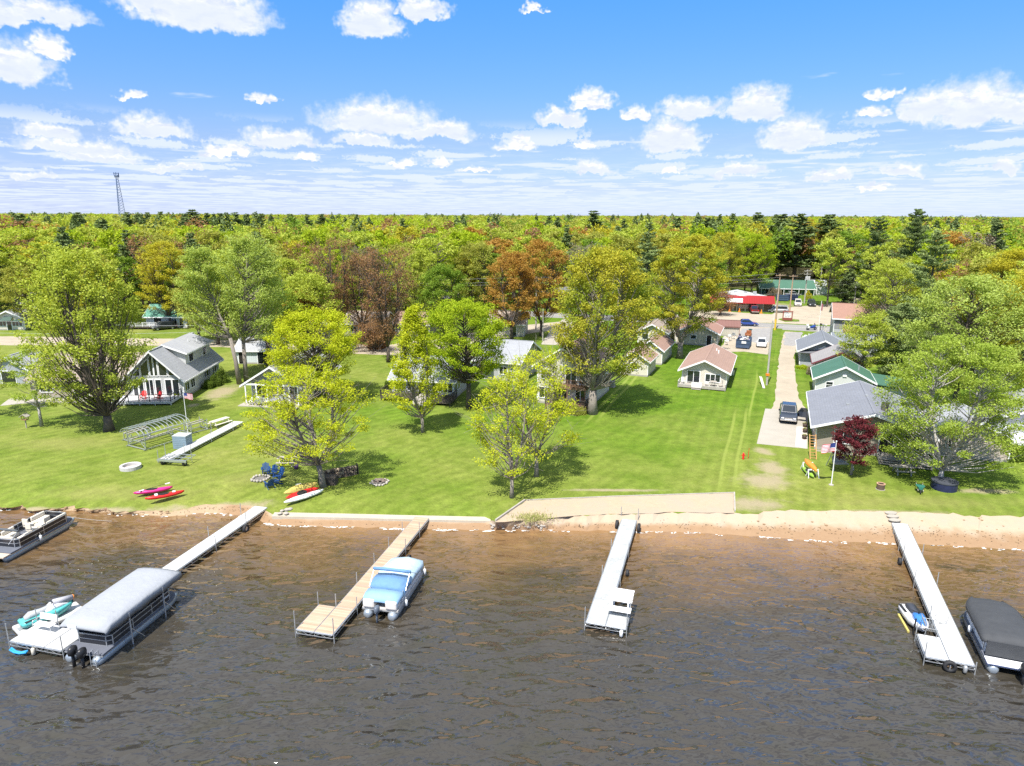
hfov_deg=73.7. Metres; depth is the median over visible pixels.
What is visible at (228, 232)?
woodland tree
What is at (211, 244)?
woodland tree
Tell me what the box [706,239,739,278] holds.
woodland tree
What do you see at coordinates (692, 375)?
door
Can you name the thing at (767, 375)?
utility pole
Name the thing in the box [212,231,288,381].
poplar tree
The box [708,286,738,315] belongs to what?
maple tree
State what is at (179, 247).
maple tree
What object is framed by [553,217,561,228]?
pine tree
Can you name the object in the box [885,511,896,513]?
stepping stone
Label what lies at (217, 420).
picnic table
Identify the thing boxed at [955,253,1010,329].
woodland tree
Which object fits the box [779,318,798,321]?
grass island
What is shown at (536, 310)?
utility pole
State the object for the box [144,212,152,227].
pine tree
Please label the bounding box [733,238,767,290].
woodland tree
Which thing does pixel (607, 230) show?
woodland tree
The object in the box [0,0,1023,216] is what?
sky
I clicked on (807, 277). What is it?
utility pole
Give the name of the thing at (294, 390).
window
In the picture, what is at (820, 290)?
white shed
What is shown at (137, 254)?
pine tree
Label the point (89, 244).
woodland tree
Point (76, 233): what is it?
woodland tree
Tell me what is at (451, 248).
woodland tree
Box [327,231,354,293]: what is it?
woodland tree
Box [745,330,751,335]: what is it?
armchair
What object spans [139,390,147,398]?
lawn chair
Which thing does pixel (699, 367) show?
lawn cottage
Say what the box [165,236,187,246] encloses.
woodland tree
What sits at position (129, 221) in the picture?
pine tree
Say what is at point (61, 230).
pine tree
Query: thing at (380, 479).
brush pile
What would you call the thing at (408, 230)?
woodland tree
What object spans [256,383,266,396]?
door
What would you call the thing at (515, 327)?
door
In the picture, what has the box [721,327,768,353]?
car park
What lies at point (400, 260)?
woodland tree
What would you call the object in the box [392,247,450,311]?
oak tree
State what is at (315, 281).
oak tree
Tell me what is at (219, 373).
shrub
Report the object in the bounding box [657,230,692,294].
woodland tree
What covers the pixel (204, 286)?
poplar tree
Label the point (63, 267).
maple tree
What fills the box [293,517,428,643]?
dock
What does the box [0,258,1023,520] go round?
ground
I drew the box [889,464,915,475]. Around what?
picnic table
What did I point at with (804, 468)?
kayak
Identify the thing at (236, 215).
pine tree
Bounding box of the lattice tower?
[113,172,124,216]
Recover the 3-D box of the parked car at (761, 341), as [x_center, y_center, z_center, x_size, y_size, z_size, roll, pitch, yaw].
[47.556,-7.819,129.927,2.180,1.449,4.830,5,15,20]
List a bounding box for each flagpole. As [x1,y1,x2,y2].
[182,391,192,432]
[818,301,822,330]
[821,441,836,485]
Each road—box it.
[0,320,603,355]
[467,309,1008,341]
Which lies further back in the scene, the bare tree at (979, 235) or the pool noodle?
the bare tree at (979, 235)
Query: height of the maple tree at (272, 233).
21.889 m
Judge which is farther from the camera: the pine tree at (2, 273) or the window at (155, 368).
the pine tree at (2, 273)
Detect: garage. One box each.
[0,351,39,384]
[234,337,290,363]
[471,338,543,380]
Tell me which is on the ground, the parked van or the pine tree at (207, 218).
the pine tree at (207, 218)
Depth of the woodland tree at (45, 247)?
140.75 m
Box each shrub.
[201,379,214,389]
[209,374,222,387]
[212,366,230,383]
[368,339,386,349]
[384,381,391,388]
[567,404,586,415]
[766,287,781,296]
[796,364,807,369]
[803,290,812,299]
[806,366,810,374]
[1004,449,1023,463]
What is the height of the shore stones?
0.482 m
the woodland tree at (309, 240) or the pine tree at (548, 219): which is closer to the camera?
the woodland tree at (309, 240)
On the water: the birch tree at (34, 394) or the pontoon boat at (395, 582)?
the pontoon boat at (395, 582)
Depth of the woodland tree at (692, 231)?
226.40 m
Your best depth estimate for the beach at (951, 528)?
55.98 m
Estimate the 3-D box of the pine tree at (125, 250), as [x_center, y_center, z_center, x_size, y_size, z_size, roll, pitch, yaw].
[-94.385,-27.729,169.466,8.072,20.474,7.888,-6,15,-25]
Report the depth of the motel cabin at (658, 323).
130.85 m
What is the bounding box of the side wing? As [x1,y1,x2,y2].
[830,332,886,356]
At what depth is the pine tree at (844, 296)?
191.72 m
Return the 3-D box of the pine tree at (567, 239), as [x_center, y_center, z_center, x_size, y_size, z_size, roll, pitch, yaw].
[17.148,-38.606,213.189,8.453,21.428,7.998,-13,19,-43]
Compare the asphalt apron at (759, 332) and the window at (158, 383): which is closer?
the window at (158, 383)
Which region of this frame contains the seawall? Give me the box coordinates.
[272,512,490,522]
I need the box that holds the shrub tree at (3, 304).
[0,283,18,312]
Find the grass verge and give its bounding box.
[772,328,782,350]
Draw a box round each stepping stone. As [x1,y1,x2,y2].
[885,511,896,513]
[886,514,898,517]
[888,518,900,521]
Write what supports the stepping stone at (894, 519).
on the beach at (951, 528)
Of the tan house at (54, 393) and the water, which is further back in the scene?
the tan house at (54, 393)
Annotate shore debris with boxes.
[13,506,1020,541]
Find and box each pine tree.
[0,245,20,304]
[7,214,33,227]
[53,226,76,310]
[55,232,81,321]
[75,212,87,226]
[94,219,112,230]
[114,229,147,304]
[122,212,134,228]
[131,233,143,303]
[132,213,142,223]
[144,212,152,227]
[154,211,169,227]
[176,213,191,227]
[180,209,204,227]
[182,232,201,270]
[203,213,214,225]
[216,213,224,224]
[229,212,245,225]
[242,214,251,225]
[243,231,281,312]
[254,213,267,224]
[282,213,300,226]
[301,214,313,225]
[314,213,329,227]
[394,218,409,232]
[543,215,555,225]
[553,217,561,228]
[556,225,574,281]
[581,210,609,231]
[620,218,628,229]
[635,222,667,305]
[667,217,687,232]
[703,217,712,227]
[725,213,738,231]
[747,212,766,271]
[760,213,791,278]
[768,213,824,279]
[808,214,844,278]
[828,228,856,285]
[831,268,860,302]
[846,217,895,303]
[864,302,933,377]
[884,229,962,366]
[888,208,935,276]
[970,225,985,240]
[980,220,1009,251]
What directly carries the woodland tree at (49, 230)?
on the ground
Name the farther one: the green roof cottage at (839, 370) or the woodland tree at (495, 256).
the woodland tree at (495, 256)
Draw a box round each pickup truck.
[749,305,759,313]
[779,401,806,422]
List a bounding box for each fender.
[31,646,35,654]
[963,663,967,672]
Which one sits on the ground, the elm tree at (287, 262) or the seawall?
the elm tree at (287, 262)
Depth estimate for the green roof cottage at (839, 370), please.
93.07 m
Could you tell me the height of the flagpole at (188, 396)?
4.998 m
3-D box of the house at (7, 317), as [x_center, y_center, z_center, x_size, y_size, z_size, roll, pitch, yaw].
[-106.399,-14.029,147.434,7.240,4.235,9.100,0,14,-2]
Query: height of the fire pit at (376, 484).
0.226 m
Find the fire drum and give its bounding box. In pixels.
[875,482,885,490]
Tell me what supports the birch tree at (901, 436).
on the ground
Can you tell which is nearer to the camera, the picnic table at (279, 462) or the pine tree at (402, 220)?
the picnic table at (279, 462)
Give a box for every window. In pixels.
[0,321,6,325]
[11,320,22,325]
[40,382,52,392]
[132,367,139,376]
[132,379,139,395]
[139,379,144,394]
[140,358,149,375]
[148,355,153,375]
[152,357,158,375]
[154,379,162,394]
[157,361,167,375]
[164,379,172,394]
[172,379,180,394]
[184,381,189,391]
[190,378,195,387]
[290,387,300,395]
[442,384,452,392]
[499,366,507,374]
[539,386,547,397]
[642,333,648,339]
[705,373,720,382]
[753,304,763,311]
[825,381,833,386]
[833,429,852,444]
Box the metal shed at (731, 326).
[715,319,740,336]
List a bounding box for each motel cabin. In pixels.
[637,319,671,342]
[665,315,685,339]
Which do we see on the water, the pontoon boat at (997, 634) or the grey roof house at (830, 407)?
the pontoon boat at (997, 634)
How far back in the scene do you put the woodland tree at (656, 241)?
181.98 m
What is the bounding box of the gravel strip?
[795,426,806,447]
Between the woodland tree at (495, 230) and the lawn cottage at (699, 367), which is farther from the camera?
the woodland tree at (495, 230)
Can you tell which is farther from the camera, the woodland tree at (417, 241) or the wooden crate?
the woodland tree at (417, 241)
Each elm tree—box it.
[132,239,188,319]
[185,265,238,344]
[250,257,310,339]
[278,290,323,351]
[335,230,391,308]
[412,262,474,333]
[563,236,611,317]
[609,279,653,327]
[831,311,897,368]
[854,256,923,333]
[875,258,921,302]
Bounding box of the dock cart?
[157,444,195,465]
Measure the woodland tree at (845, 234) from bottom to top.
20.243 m
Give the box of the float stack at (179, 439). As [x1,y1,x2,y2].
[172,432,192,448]
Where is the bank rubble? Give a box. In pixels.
[0,505,1018,544]
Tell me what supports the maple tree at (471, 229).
on the ground
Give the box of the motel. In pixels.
[756,279,816,295]
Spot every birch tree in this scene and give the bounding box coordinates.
[0,348,15,387]
[3,342,62,426]
[371,301,453,432]
[870,332,1023,476]
[884,417,925,464]
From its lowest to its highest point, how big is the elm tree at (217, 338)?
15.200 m
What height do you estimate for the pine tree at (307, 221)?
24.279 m
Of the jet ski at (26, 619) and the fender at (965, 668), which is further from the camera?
the jet ski at (26, 619)
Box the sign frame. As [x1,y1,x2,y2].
[782,311,792,320]
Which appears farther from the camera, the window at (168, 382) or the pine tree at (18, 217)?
the pine tree at (18, 217)
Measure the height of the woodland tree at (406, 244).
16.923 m
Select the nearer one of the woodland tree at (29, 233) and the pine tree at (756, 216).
the woodland tree at (29, 233)
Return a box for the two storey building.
[829,302,898,344]
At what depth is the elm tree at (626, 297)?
142.44 m
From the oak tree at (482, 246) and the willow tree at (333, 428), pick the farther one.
the oak tree at (482, 246)
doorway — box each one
[153,318,161,324]
[238,352,242,363]
[706,335,711,344]
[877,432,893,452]
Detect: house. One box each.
[0,307,47,329]
[9,293,57,317]
[23,352,146,403]
[111,332,223,405]
[128,304,197,329]
[238,348,341,408]
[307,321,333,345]
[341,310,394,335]
[380,354,473,405]
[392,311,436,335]
[440,289,477,305]
[488,311,530,336]
[532,338,613,413]
[555,287,600,304]
[806,380,939,469]
[986,388,1023,444]
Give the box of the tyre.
[943,660,956,672]
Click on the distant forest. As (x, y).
(532, 226)
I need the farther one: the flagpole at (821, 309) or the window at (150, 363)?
the flagpole at (821, 309)
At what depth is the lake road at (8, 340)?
131.48 m
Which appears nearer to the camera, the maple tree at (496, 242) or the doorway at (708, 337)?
the doorway at (708, 337)
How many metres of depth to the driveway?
103.37 m
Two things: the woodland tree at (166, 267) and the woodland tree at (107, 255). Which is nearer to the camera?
the woodland tree at (107, 255)
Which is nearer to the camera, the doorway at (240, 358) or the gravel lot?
the doorway at (240, 358)
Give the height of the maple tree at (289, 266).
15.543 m
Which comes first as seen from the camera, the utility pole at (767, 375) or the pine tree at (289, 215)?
the utility pole at (767, 375)
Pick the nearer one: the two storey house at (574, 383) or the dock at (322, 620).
the dock at (322, 620)
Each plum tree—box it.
[352,319,397,351]
[831,414,879,474]
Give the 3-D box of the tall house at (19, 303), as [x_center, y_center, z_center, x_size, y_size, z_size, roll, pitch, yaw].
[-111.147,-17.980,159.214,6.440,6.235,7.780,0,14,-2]
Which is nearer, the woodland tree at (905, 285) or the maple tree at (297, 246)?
the woodland tree at (905, 285)
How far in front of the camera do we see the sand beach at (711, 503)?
58.30 m
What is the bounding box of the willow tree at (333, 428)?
[237,353,379,488]
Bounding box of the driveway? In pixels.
[772,331,804,410]
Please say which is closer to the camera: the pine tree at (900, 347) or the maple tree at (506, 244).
the pine tree at (900, 347)
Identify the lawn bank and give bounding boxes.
[0,481,491,520]
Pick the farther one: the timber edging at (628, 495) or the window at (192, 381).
the window at (192, 381)
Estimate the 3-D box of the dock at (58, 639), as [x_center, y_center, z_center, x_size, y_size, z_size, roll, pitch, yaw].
[-25.142,13.143,49.312,4.178,2.700,20.458,4,14,14]
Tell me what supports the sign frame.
on the grass island
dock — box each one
[5,504,266,659]
[157,420,243,462]
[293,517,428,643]
[584,506,640,637]
[891,522,976,674]
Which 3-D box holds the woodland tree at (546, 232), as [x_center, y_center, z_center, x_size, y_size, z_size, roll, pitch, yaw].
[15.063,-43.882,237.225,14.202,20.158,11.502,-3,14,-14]
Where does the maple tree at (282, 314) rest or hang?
on the ground
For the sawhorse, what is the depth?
64.59 m
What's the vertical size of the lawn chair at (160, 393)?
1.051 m
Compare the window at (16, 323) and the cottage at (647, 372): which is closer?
the cottage at (647, 372)
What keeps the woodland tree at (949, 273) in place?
on the ground
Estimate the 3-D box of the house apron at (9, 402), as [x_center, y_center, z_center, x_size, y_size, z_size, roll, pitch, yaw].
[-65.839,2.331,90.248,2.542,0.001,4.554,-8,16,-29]
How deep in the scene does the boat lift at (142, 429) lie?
74.81 m
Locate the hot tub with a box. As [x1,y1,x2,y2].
[931,476,958,492]
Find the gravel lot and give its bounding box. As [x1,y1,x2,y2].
[689,296,864,324]
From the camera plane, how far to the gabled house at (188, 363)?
91.36 m
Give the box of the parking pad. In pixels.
[757,409,807,448]
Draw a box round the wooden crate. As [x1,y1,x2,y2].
[318,474,337,485]
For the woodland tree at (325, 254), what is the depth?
148.59 m
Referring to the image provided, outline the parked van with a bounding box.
[768,305,788,312]
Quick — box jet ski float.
[12,602,81,634]
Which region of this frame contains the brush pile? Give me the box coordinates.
[373,478,386,482]
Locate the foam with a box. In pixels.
[0,509,1019,549]
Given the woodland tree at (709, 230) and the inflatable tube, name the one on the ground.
the woodland tree at (709, 230)
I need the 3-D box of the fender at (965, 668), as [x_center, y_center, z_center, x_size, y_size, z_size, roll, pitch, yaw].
[25.426,15.980,38.270,0.217,0.620,0.217,0,14,0]
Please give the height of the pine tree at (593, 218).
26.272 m
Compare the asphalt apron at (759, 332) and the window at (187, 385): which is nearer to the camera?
the window at (187, 385)
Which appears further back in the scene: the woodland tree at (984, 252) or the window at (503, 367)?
the woodland tree at (984, 252)
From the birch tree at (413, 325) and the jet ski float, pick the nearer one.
the jet ski float
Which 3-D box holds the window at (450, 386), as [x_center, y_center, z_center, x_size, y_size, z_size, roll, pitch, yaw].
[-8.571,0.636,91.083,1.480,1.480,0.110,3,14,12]
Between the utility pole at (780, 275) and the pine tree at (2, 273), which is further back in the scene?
the pine tree at (2, 273)
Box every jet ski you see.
[17,600,72,627]
[898,603,928,631]
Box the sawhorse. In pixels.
[805,469,818,477]
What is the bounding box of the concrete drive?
[541,319,572,344]
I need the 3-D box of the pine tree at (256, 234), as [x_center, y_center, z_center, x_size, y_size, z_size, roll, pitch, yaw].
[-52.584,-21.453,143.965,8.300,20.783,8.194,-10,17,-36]
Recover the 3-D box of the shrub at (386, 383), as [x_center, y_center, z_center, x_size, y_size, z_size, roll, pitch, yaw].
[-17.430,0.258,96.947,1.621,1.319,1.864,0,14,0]
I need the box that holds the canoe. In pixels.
[284,489,323,502]
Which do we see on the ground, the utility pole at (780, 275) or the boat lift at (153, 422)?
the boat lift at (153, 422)
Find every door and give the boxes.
[0,371,16,383]
[6,321,12,329]
[145,379,154,394]
[179,318,183,327]
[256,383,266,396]
[257,352,265,362]
[512,326,516,336]
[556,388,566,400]
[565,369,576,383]
[575,390,584,402]
[687,370,700,382]
[844,320,854,328]
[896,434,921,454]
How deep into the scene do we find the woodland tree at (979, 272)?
129.58 m
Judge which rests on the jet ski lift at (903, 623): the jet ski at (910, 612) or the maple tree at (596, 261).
the jet ski at (910, 612)
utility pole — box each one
[535,277,539,328]
[765,320,772,384]
[774,274,784,329]
[789,275,797,312]
[804,271,809,303]
[854,278,858,302]
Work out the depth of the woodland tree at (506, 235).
199.21 m
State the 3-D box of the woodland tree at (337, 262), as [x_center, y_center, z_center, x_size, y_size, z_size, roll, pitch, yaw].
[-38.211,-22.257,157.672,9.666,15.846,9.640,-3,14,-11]
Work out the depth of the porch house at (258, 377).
89.95 m
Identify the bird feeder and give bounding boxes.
[19,413,30,427]
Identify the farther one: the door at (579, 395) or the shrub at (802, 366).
the shrub at (802, 366)
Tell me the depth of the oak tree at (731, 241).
199.45 m
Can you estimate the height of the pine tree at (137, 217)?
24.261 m
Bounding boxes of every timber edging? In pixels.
[495,499,525,521]
[526,492,733,500]
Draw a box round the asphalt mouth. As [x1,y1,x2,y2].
[782,332,802,345]
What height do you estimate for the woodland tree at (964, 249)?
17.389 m
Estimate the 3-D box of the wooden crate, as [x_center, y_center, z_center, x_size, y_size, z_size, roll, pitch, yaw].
[-16.903,8.903,62.751,1.600,0.735,0.900,1,14,4]
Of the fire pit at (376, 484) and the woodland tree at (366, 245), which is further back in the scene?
the woodland tree at (366, 245)
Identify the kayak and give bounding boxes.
[133,486,172,493]
[145,490,183,499]
[283,482,317,493]
[286,487,318,498]
[802,466,813,476]
[804,459,816,471]
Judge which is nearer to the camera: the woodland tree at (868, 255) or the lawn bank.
the lawn bank
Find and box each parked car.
[151,320,176,330]
[741,319,758,325]
[756,337,767,346]
[784,291,800,295]
[794,298,802,305]
[807,299,816,306]
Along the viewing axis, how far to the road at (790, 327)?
154.07 m
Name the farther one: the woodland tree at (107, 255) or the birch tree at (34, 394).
the woodland tree at (107, 255)
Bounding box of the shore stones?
[490,523,545,528]
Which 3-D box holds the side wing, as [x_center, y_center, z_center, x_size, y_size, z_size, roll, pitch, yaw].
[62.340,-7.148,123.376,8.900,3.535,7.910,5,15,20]
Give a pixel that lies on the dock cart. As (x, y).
(164, 461)
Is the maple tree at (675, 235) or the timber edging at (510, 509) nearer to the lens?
the timber edging at (510, 509)
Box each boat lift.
[120,414,189,450]
[122,426,152,442]
[182,417,209,433]
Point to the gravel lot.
(807, 314)
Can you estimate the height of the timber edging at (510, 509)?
0.200 m
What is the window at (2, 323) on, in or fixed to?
in the house at (7, 317)
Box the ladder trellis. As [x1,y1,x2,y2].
[809,434,816,459]
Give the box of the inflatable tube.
[52,594,73,603]
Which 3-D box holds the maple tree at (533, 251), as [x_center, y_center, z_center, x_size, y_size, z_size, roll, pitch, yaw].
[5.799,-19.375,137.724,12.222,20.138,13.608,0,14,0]
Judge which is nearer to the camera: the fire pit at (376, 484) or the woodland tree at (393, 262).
the fire pit at (376, 484)
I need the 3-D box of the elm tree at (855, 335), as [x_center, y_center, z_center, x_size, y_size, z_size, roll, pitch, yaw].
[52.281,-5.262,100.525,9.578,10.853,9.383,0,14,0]
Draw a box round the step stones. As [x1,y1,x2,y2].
[277,507,292,514]
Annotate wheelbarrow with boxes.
[916,482,924,493]
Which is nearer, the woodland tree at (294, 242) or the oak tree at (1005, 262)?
the oak tree at (1005, 262)
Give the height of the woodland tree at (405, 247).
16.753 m
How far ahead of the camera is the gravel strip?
75.68 m
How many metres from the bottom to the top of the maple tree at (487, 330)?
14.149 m
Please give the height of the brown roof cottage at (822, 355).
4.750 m
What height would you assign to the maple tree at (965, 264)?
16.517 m
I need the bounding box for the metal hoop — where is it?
[935,612,948,624]
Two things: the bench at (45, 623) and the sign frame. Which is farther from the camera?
the sign frame
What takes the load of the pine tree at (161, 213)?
on the ground
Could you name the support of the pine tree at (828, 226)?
on the ground
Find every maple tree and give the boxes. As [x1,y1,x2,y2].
[0,234,33,288]
[8,243,158,431]
[68,239,101,281]
[121,233,163,304]
[172,231,203,252]
[234,280,301,365]
[257,226,282,244]
[262,304,364,399]
[275,256,302,296]
[282,240,313,268]
[301,231,364,328]
[324,224,354,235]
[333,245,392,340]
[347,242,421,362]
[371,251,396,309]
[406,231,427,296]
[423,297,510,408]
[464,226,488,237]
[472,237,510,305]
[479,250,543,339]
[499,237,526,301]
[514,236,568,335]
[546,244,667,414]
[643,233,731,358]
[662,228,689,270]
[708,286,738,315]
[763,226,792,279]
[804,222,836,277]
[882,238,908,259]
[921,265,968,333]
[935,231,970,256]
[939,259,973,289]
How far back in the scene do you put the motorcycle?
147.90 m
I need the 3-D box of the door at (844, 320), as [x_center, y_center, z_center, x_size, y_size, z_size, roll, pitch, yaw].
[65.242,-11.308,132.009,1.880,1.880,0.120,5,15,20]
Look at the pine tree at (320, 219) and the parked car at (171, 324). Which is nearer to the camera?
the parked car at (171, 324)
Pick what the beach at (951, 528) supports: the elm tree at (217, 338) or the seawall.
the seawall
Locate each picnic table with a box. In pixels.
[208,417,231,428]
[275,456,297,466]
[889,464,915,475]
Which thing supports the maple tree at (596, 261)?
on the ground
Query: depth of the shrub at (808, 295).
202.00 m
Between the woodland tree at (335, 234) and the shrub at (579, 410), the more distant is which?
the woodland tree at (335, 234)
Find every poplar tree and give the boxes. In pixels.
[169,244,241,384]
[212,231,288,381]
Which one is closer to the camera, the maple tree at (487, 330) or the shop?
the maple tree at (487, 330)
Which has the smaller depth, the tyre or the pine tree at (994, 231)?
the tyre
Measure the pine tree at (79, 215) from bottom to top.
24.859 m
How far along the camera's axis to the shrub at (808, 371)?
106.47 m
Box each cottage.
[621,347,658,376]
[647,332,674,364]
[675,317,723,345]
[677,343,736,391]
[795,330,848,365]
[810,343,869,368]
[810,356,910,397]
[921,403,1018,461]
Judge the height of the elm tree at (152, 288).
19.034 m
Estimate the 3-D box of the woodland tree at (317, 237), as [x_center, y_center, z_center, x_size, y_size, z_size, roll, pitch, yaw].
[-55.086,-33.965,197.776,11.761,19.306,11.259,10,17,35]
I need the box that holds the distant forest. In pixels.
[0,210,1023,262]
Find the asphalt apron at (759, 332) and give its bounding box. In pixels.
[739,328,770,342]
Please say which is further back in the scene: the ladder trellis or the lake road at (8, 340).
the lake road at (8, 340)
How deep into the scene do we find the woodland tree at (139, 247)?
174.34 m
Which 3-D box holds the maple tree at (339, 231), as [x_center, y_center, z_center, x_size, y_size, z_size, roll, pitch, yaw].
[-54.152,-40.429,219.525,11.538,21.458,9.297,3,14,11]
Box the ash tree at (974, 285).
[893,272,1023,401]
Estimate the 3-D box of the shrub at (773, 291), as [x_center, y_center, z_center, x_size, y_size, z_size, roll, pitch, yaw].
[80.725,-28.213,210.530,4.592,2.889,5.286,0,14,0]
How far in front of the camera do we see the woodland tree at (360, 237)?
172.19 m
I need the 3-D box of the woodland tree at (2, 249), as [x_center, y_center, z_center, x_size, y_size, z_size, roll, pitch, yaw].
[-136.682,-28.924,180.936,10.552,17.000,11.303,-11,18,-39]
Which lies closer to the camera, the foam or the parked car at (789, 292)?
the foam
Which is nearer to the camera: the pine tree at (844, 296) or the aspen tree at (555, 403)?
the aspen tree at (555, 403)
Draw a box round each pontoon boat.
[0,511,74,561]
[59,567,181,668]
[362,557,423,622]
[963,596,1023,684]
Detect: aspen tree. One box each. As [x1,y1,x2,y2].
[456,366,558,498]
[489,335,588,477]
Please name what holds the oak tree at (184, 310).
on the ground
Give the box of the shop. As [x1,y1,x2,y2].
[707,289,774,311]
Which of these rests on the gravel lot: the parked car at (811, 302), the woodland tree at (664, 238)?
the parked car at (811, 302)
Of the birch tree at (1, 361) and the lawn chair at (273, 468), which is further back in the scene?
the birch tree at (1, 361)
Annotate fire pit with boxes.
[119,462,141,471]
[250,474,270,482]
[369,478,389,486]
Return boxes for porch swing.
[826,451,853,470]
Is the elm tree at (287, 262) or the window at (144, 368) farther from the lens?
the elm tree at (287, 262)
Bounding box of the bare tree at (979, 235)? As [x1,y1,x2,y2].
[958,231,1008,253]
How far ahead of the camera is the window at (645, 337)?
130.86 m
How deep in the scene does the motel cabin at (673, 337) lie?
136.03 m
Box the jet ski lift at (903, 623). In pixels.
[897,614,916,634]
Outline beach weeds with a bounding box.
[499,510,558,524]
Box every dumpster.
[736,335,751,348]
[776,295,788,300]
[786,294,797,299]
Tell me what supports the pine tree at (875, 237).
on the ground
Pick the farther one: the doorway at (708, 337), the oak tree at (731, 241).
the oak tree at (731, 241)
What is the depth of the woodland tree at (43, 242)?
172.10 m
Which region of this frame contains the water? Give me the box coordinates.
[0,504,1023,765]
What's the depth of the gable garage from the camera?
102.93 m
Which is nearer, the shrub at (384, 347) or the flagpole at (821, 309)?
the shrub at (384, 347)
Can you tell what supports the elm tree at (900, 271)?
on the ground
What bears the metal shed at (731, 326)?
on the ground
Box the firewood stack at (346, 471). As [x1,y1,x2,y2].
[323,463,358,477]
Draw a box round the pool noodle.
[9,647,28,654]
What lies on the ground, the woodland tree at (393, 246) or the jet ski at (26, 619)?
the woodland tree at (393, 246)
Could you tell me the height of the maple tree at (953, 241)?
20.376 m
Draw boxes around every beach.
[0,504,1023,549]
[496,493,733,521]
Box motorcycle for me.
[806,323,816,329]
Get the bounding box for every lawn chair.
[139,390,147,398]
[154,391,161,398]
[261,462,270,474]
[263,479,275,489]
[267,464,277,474]
[272,466,285,479]
[272,473,282,483]
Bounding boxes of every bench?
[32,611,59,632]
[607,587,634,613]
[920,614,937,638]
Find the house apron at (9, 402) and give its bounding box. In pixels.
[0,396,26,405]
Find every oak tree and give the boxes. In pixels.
[0,259,61,327]
[162,259,194,294]
[166,269,218,335]
[280,270,345,345]
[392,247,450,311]
[453,240,501,315]
[688,245,731,299]
[707,231,746,290]
[729,233,779,292]
[969,246,1023,337]
[971,270,1023,388]
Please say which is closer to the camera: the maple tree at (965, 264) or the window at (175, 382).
the window at (175, 382)
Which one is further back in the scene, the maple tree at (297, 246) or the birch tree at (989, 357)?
the maple tree at (297, 246)
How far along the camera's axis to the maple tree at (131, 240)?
165.11 m
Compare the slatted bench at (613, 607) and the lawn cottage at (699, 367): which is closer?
the slatted bench at (613, 607)
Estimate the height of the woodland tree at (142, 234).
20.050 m
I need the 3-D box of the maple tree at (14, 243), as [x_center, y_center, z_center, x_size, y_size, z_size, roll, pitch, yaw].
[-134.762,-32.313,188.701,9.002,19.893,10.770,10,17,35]
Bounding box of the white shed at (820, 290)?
[814,280,827,294]
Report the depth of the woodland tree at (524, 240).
173.73 m
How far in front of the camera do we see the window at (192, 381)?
94.08 m
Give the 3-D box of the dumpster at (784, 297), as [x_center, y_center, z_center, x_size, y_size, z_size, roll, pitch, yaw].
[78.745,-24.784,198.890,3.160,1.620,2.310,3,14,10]
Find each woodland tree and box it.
[0,227,57,283]
[0,244,13,280]
[0,251,15,280]
[13,241,75,328]
[17,241,52,282]
[35,226,57,239]
[52,230,93,249]
[66,228,92,238]
[66,250,118,325]
[67,226,110,247]
[74,241,104,253]
[74,247,124,321]
[76,262,117,320]
[91,233,123,300]
[93,229,140,299]
[110,256,143,317]
[118,227,140,267]
[133,229,172,297]
[133,243,170,303]
[143,247,184,289]
[146,234,175,302]
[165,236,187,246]
[169,225,203,236]
[172,227,200,246]
[173,230,196,246]
[185,249,234,294]
[193,229,227,289]
[202,239,226,250]
[215,230,235,243]
[215,245,256,304]
[222,232,252,253]
[242,227,278,244]
[242,247,293,322]
[267,244,292,258]
[271,236,286,243]
[282,243,299,254]
[284,234,304,247]
[287,240,309,255]
[291,229,335,304]
[294,253,329,294]
[295,226,318,241]
[299,232,332,250]
[307,248,348,304]
[314,229,331,241]
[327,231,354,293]
[329,235,364,305]
[332,252,364,308]
[336,231,381,309]
[342,241,391,310]
[349,230,396,304]
[367,248,398,308]
[370,227,400,243]
[379,237,401,302]
[386,243,409,302]
[387,226,422,243]
[388,245,420,309]
[390,248,426,302]
[399,242,413,247]
[401,238,440,309]
[411,241,446,282]
[414,235,464,307]
[416,233,438,245]
[438,230,478,295]
[445,256,479,300]
[452,232,488,286]
[464,244,506,305]
[479,252,509,306]
[483,226,505,242]
[493,229,519,248]
[498,231,529,296]
[505,234,543,308]
[531,236,570,308]
[534,236,557,289]
[537,228,564,270]
[537,231,565,272]
[564,232,587,266]
[568,238,607,300]
[587,231,605,246]
[593,237,616,287]
[595,228,613,245]
[603,233,643,284]
[605,230,635,270]
[606,228,640,241]
[627,232,664,284]
[638,233,678,298]
[650,228,668,248]
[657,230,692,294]
[670,241,697,297]
[687,228,711,269]
[690,226,718,285]
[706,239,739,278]
[723,236,744,290]
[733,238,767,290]
[810,236,856,306]
[821,230,869,291]
[849,229,886,293]
[851,245,880,292]
[855,244,895,301]
[884,264,923,306]
[886,233,912,259]
[905,256,923,266]
[910,263,971,333]
[912,241,963,273]
[940,246,978,265]
[945,264,966,330]
[946,268,995,323]
[955,241,1000,271]
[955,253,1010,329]
[957,257,987,274]
[968,250,1007,299]
[999,247,1023,252]
[1000,260,1023,360]
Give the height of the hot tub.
0.780 m
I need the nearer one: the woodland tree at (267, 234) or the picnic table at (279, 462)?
the picnic table at (279, 462)

